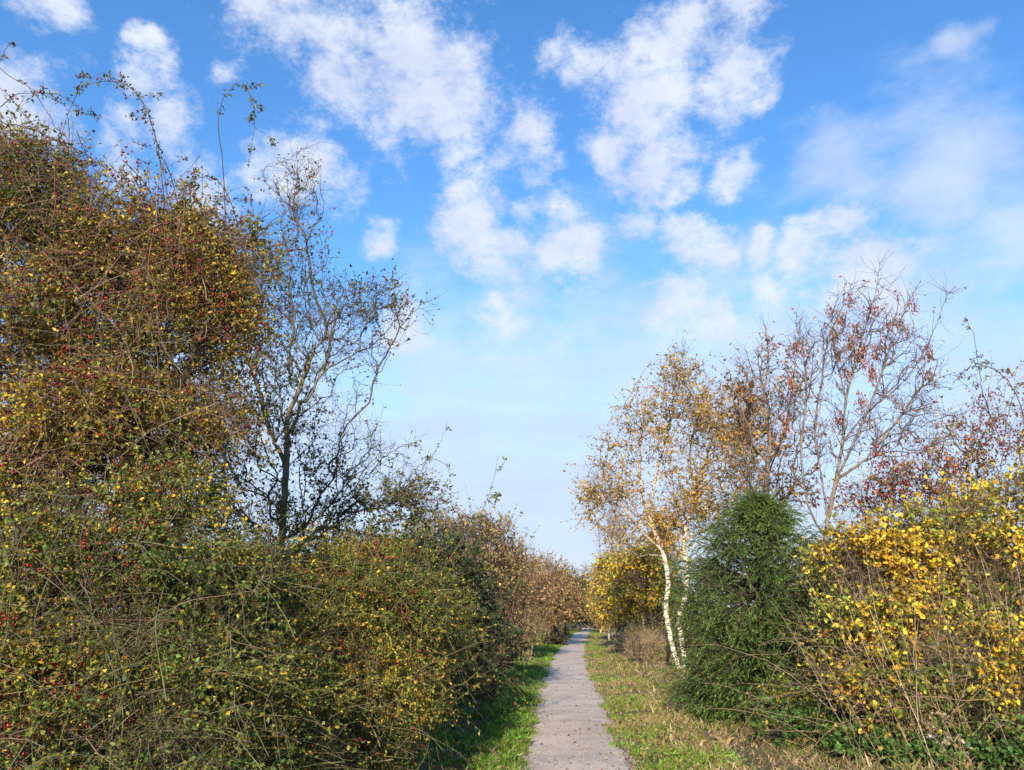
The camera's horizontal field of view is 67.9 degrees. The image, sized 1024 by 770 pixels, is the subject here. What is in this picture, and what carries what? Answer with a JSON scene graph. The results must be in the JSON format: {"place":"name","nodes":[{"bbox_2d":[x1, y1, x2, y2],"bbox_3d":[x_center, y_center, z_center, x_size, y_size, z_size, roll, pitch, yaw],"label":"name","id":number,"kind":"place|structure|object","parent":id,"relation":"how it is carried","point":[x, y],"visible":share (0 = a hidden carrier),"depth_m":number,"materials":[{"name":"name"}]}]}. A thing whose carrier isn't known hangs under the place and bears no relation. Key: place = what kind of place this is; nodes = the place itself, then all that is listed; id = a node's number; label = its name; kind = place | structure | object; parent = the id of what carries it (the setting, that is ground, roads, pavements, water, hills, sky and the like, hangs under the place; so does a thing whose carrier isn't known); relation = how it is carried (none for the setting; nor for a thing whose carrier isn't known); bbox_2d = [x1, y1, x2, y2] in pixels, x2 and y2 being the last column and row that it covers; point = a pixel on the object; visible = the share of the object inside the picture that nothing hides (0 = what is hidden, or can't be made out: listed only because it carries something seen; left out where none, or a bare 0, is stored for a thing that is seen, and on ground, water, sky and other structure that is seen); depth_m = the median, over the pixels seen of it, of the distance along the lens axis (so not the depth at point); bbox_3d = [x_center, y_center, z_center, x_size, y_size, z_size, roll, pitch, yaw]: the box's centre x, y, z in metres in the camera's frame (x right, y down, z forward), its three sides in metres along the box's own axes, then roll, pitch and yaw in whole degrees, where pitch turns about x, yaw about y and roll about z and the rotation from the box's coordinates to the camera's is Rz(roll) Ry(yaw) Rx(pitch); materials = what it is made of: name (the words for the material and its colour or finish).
{"place":"outdoors","nodes":[
{"label":"outdoors","id":0,"kind":"place"},
{"bbox_2d":[0,614,1023,769],"bbox_3d":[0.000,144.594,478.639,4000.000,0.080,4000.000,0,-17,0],"label":"ground","id":1,"kind":"structure","parent":0,"point":[742,752],"depth_m":10.21,"materials":[{"name":"green plant"}]},
{"bbox_2d":[0,462,293,700],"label":"thorn bush","id":2,"kind":"object","parent":1,"relation":"on","point":[111,557],"depth_m":11.50,"materials":[{"name":"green plant"}]},
{"bbox_2d":[0,88,314,751],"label":"hawthorn tree","id":3,"kind":"object","parent":1,"relation":"on","point":[148,273],"visible":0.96,"depth_m":5.92,"materials":[{"name":"brown plant"}]},
{"bbox_2d":[0,68,94,190],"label":"briar cane","id":4,"kind":"object","parent":3,"relation":"attached to","point":[46,126],"visible":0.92,"depth_m":6.38,"materials":[{"name":"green plant"}]},
{"bbox_2d":[0,41,16,60],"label":"briar cane","id":5,"kind":"object","parent":4,"relation":"attached to","point":[3,54],"visible":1,"depth_m":6.50,"materials":[{"name":"green plant"}]},
{"bbox_2d":[0,86,100,197],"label":"briar cane","id":6,"kind":"object","parent":3,"relation":"attached to","point":[74,110],"visible":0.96,"depth_m":6.35,"materials":[{"name":"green plant"}]},
{"bbox_2d":[2,122,164,251],"bbox_3d":[-3.677,-1.703,6.104,1.797,1.223,0.442,2,-17,-8],"label":"briar cane","id":7,"kind":"object","parent":3,"relation":"attached to","point":[73,152],"visible":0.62,"depth_m":6.21,"materials":[{"name":"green plant"}]},
{"bbox_2d":[55,70,166,207],"bbox_3d":[-3.261,-1.886,6.280,1.034,1.559,0.378,5,-17,-15],"label":"briar cane","id":8,"kind":"object","parent":3,"relation":"attached to","point":[97,78],"visible":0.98,"depth_m":6.35,"materials":[{"name":"green plant"}]},
{"bbox_2d":[114,71,187,228],"bbox_3d":[-2.993,-1.752,6.275,0.750,1.674,0.279,8,-18,-25],"label":"briar cane","id":9,"kind":"object","parent":3,"relation":"attached to","point":[158,144],"visible":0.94,"depth_m":6.30,"materials":[{"name":"green plant"}]},
{"bbox_2d":[134,166,289,317],"bbox_3d":[-2.373,-1.218,5.990,1.180,1.249,0.605,0,-17,0],"label":"briar cane","id":10,"kind":"object","parent":3,"relation":"attached to","point":[211,178],"visible":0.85,"depth_m":6.04,"materials":[{"name":"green plant"}]},
{"bbox_2d":[216,79,278,237],"bbox_3d":[-2.225,-1.918,6.277,0.455,1.358,0.339,-6,-18,19],"label":"briar cane","id":11,"kind":"object","parent":3,"relation":"attached to","point":[251,115],"visible":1,"depth_m":6.33,"materials":[{"name":"green plant"}]},
{"bbox_2d":[0,378,372,769],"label":"ivy clad bush","id":12,"kind":"object","parent":1,"relation":"on","point":[196,590],"visible":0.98,"depth_m":4.86,"materials":[{"name":"green plant"}]},
{"bbox_2d":[158,134,465,558],"bbox_3d":[-2.363,0.364,8.884,3.701,7.598,2.011,0,-17,0],"label":"hawthorn tree","id":13,"kind":"object","parent":1,"relation":"on","point":[407,495],"visible":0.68,"depth_m":8.83,"materials":[{"name":"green plant"}]},
{"bbox_2d":[404,421,455,484],"bbox_3d":[-1.017,0.867,9.386,0.680,0.887,0.161,-2,-17,5],"label":"briar cane","id":14,"kind":"object","parent":13,"relation":"attached to","point":[438,446],"visible":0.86,"depth_m":9.33,"materials":[{"name":"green plant"}]},
{"bbox_2d":[102,491,531,769],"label":"wild rose bush","id":15,"kind":"object","parent":1,"relation":"on","point":[403,612],"visible":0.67,"depth_m":6.85,"materials":[{"name":"green plant"}]},
{"bbox_2d":[442,455,506,569],"bbox_3d":[-0.614,1.934,8.918,1.149,2.225,0.318,-2,-17,6],"label":"briar cane","id":16,"kind":"object","parent":15,"relation":"attached to","point":[491,497],"visible":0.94,"depth_m":9.03,"materials":[{"name":"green plant"}]},
{"bbox_2d":[150,628,577,769],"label":"verge grass","id":17,"kind":"structure","parent":1,"relation":"on","point":[511,739],"depth_m":10.05,"materials":[{"name":"green plant"}]},
{"bbox_2d":[288,500,545,733],"bbox_3d":[-1.278,3.228,10.619,4.746,3.184,3.223,10,-19,-29],"label":"ivy bush","id":18,"kind":"object","parent":1,"relation":"on","point":[492,668],"visible":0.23,"depth_m":10.85,"materials":[{"name":"green plant"}]},
{"bbox_2d":[398,488,570,695],"bbox_3d":[-0.609,4.218,16.106,3.787,4.444,4.250,8,-18,-25],"label":"hedge tree","id":19,"kind":"object","parent":1,"relation":"on","point":[501,548],"visible":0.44,"depth_m":16.23,"materials":[{"name":"brown plant"}]},
{"bbox_2d":[470,621,533,668],"bbox_3d":[-0.616,7.098,20.827,3.061,1.633,2.452,8,-19,-26],"label":"holly bush","id":20,"kind":"object","parent":1,"relation":"on","point":[516,653],"visible":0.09,"depth_m":20.82,"materials":[{"name":"green plant"}]},
{"bbox_2d":[502,608,552,661],"bbox_3d":[0.472,8.558,26.258,1.690,1.954,2.904,-8,-18,25],"label":"dry scrub","id":21,"kind":"object","parent":1,"relation":"on","point":[539,630],"visible":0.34,"depth_m":26.05,"materials":[{"name":"brown plant"}]},
{"bbox_2d":[483,523,572,655],"bbox_3d":[0.294,7.630,28.576,3.943,5.049,4.768,0,-17,0],"label":"hedge tree","id":22,"kind":"object","parent":1,"relation":"on","point":[539,593],"visible":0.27,"depth_m":27.80,"materials":[{"name":"brown plant"}]},
{"bbox_2d":[538,625,572,645],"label":"shrub","id":23,"kind":"object","parent":1,"relation":"on","point":[557,637],"visible":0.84,"depth_m":37.66,"materials":[{"name":"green plant"}]},
{"bbox_2d":[527,544,591,644],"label":"hedge tree","id":24,"kind":"object","parent":1,"relation":"on","point":[570,602],"visible":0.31,"depth_m":37.45,"materials":[{"name":"brown plant"}]},
{"bbox_2d":[538,559,592,636],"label":"hedge tree","id":25,"kind":"object","parent":1,"relation":"on","point":[580,614],"visible":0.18,"depth_m":46.42,"materials":[{"name":"brown plant"}]},
{"bbox_2d":[496,648,655,769],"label":"loose grit","id":26,"kind":"object","parent":1,"relation":"on","point":[635,757],"visible":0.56,"depth_m":10.19,"materials":[{"name":"grey gravel"}]},
{"bbox_2d":[523,626,634,769],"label":"footpath","id":27,"kind":"structure","parent":1,"relation":"on","point":[548,737],"depth_m":11.27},
{"bbox_2d":[568,574,595,631],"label":"hedge tree","id":28,"kind":"object","parent":1,"relation":"on","point":[586,621],"visible":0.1,"depth_m":63.00,"materials":[{"name":"brown plant"}]},
{"bbox_2d":[575,562,592,589],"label":"tree","id":29,"kind":"object","parent":1,"relation":"on","point":[585,568],"visible":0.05,"depth_m":89.66,"materials":[{"name":"grey plant"}]},
{"bbox_2d":[588,594,607,632],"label":"birch tree","id":30,"kind":"object","parent":1,"relation":"on","point":[599,625],"visible":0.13,"depth_m":59.01,"materials":[{"name":"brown plant"}]},
{"bbox_2d":[581,556,617,639],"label":"birch tree","id":31,"kind":"object","parent":1,"relation":"on","point":[610,628],"visible":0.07,"depth_m":42.30,"materials":[{"name":"yellow plant"}]},
{"bbox_2d":[585,502,636,642],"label":"birch tree","id":32,"kind":"object","parent":1,"relation":"on","point":[611,534],"visible":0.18,"depth_m":39.34,"materials":[{"name":"yellow plant"}]},
{"bbox_2d":[581,542,648,646],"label":"birch tree","id":33,"kind":"object","parent":1,"relation":"on","point":[600,604],"visible":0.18,"depth_m":33.48,"materials":[{"name":"yellow plant"}]},
{"bbox_2d":[608,624,634,651],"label":"dry scrub","id":34,"kind":"object","parent":1,"relation":"on","point":[618,644],"visible":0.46,"depth_m":31.26,"materials":[{"name":"brown plant"}]},
{"bbox_2d":[364,636,881,769],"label":"fallen leaves","id":35,"kind":"object","parent":1,"relation":"on","point":[625,748],"visible":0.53,"depth_m":9.56,"materials":[{"name":"brown plant"}]},
{"bbox_2d":[588,538,682,637],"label":"birch tree","id":36,"kind":"object","parent":1,"relation":"on","point":[635,598],"visible":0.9,"depth_m":28.56,"materials":[{"name":"yellow plant"}]},
{"bbox_2d":[625,625,647,662],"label":"sapling","id":37,"kind":"object","parent":1,"relation":"on","point":[634,647],"visible":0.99,"depth_m":22.68,"materials":[{"name":"brown plant"}]},
{"bbox_2d":[560,330,725,667],"bbox_3d":[3.881,2.921,22.163,5.112,10.322,3.304,0,-17,0],"label":"birch tree","id":38,"kind":"object","parent":1,"relation":"on","point":[600,492],"visible":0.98,"depth_m":22.15,"materials":[{"name":"yellow plant"}]},
{"bbox_2d":[611,622,687,662],"bbox_3d":[4.411,8.283,24.644,2.543,1.488,2.316,14,-22,-39],"label":"dry scrub","id":39,"kind":"object","parent":1,"relation":"on","point":[649,650],"visible":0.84,"depth_m":24.47,"materials":[{"name":"brown plant"}]},
{"bbox_2d":[631,512,691,623],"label":"birch tree","id":40,"kind":"object","parent":1,"relation":"on","point":[671,553],"visible":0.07,"depth_m":33.17,"materials":[{"name":"yellow plant"}]},
{"bbox_2d":[629,619,695,654],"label":"dry scrub","id":41,"kind":"object","parent":1,"relation":"on","point":[665,636],"visible":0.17,"depth_m":27.30,"materials":[{"name":"brown plant"}]},
{"bbox_2d":[615,545,752,655],"bbox_3d":[6.629,8.437,30.293,8.216,4.550,5.470,16,-23,-42],"label":"thorn bush","id":42,"kind":"object","parent":1,"relation":"on","point":[657,623],"visible":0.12,"depth_m":28.48,"materials":[{"name":"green plant"}]},
{"bbox_2d":[632,358,784,667],"bbox_3d":[5.847,3.450,21.936,4.994,9.177,3.517,0,-17,0],"label":"birch tree","id":43,"kind":"object","parent":1,"relation":"on","point":[693,496],"visible":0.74,"depth_m":22.03,"materials":[{"name":"yellow plant"}]},
{"bbox_2d":[653,486,867,728],"bbox_3d":[3.872,3.342,11.886,3.465,3.617,3.456,0,-17,0],"label":"conifer","id":44,"kind":"object","parent":1,"relation":"on","point":[764,516],"visible":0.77,"depth_m":11.43,"materials":[{"name":"green plant"}]},
{"bbox_2d":[691,508,838,654],"bbox_3d":[7.907,5.855,22.250,7.829,4.867,4.445,14,-22,-39],"label":"thorn bush","id":45,"kind":"object","parent":1,"relation":"on","point":[775,589],"visible":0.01,"depth_m":22.86,"materials":[{"name":"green plant"}]},
{"bbox_2d":[704,307,840,670],"bbox_3d":[6.223,2.304,17.600,3.455,8.884,2.224,0,-17,0],"label":"oak tree","id":46,"kind":"object","parent":1,"relation":"on","point":[767,457],"visible":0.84,"depth_m":17.86,"materials":[{"name":"brown plant"}]},
{"bbox_2d":[698,435,1023,768],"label":"field maple bush","id":47,"kind":"object","parent":1,"relation":"on","point":[888,548],"visible":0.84,"depth_m":8.95,"materials":[{"name":"yellow plant"}]},
{"bbox_2d":[781,500,958,661],"bbox_3d":[9.030,4.962,18.508,7.908,4.408,4.055,11,-20,-34],"label":"thorn bush","id":48,"kind":"object","parent":1,"relation":"on","point":[892,587],"visible":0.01,"depth_m":18.85,"materials":[{"name":"brown plant"}]},
{"bbox_2d":[763,252,979,593],"bbox_3d":[6.902,1.339,13.579,4.140,8.417,2.284,0,-17,0],"label":"ash tree","id":49,"kind":"object","parent":1,"relation":"on","point":[837,357],"visible":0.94,"depth_m":14.06,"materials":[{"name":"brown plant"}]},
{"bbox_2d":[723,665,1023,769],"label":"ground ivy","id":50,"kind":"object","parent":1,"relation":"on","point":[985,750],"visible":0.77,"depth_m":7.92,"materials":[{"name":"green plant"}]},
{"bbox_2d":[726,533,1023,769],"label":"bramble thicket","id":51,"kind":"object","parent":1,"relation":"on","point":[914,720],"visible":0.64,"depth_m":8.15,"materials":[{"name":"brown plant"}]},
{"bbox_2d":[730,530,1023,727],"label":"privet bush","id":52,"kind":"object","parent":1,"relation":"on","point":[809,676],"visible":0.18,"depth_m":10.08,"materials":[{"name":"green plant"}]},
{"bbox_2d":[822,351,1023,720],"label":"hawthorn bush","id":53,"kind":"object","parent":1,"relation":"on","point":[892,472],"visible":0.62,"depth_m":11.53,"materials":[{"name":"red plant"}]},
{"bbox_2d":[895,403,1023,490],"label":"briar cane","id":54,"kind":"object","parent":53,"relation":"attached to","point":[964,427],"visible":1,"depth_m":9.13,"materials":[{"name":"brown plant"}]},
{"bbox_2d":[961,317,1000,439],"bbox_3d":[5.801,-0.109,9.422,0.171,1.618,0.424,-15,-22,41],"label":"briar cane","id":55,"kind":"object","parent":53,"relation":"attached to","point":[968,327],"visible":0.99,"depth_m":9.44,"materials":[{"name":"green plant"}]},
{"bbox_2d":[952,354,1023,423],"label":"briar cane","id":56,"kind":"object","parent":53,"relation":"attached to","point":[998,371],"visible":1,"depth_m":9.43,"materials":[{"name":"brown plant"}]},
{"bbox_2d":[1000,359,1023,469],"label":"briar cane","id":57,"kind":"object","parent":53,"relation":"attached to","point":[1011,403],"visible":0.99,"depth_m":9.24,"materials":[{"name":"brown plant"}]},
{"bbox_2d":[919,706,974,767],"bbox_3d":[4.479,3.643,7.774,0.550,0.673,0.315,0,-17,0],"label":"withered plant","id":58,"kind":"object","parent":1,"relation":"on","point":[948,740],"visible":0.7,"depth_m":7.77,"materials":[{"name":"beige plant"}]},
{"bbox_2d":[918,525,1023,656],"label":"thorn bush","id":59,"kind":"object","parent":1,"relation":"on","point":[984,595],"visible":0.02,"depth_m":16.87,"materials":[{"name":"brown plant"}]},
{"bbox_2d":[0,0,1023,612],"label":"sky","id":60,"kind":"structure","parent":0,"point":[583,186],"materials":[{"name":"blue"}]}
]}

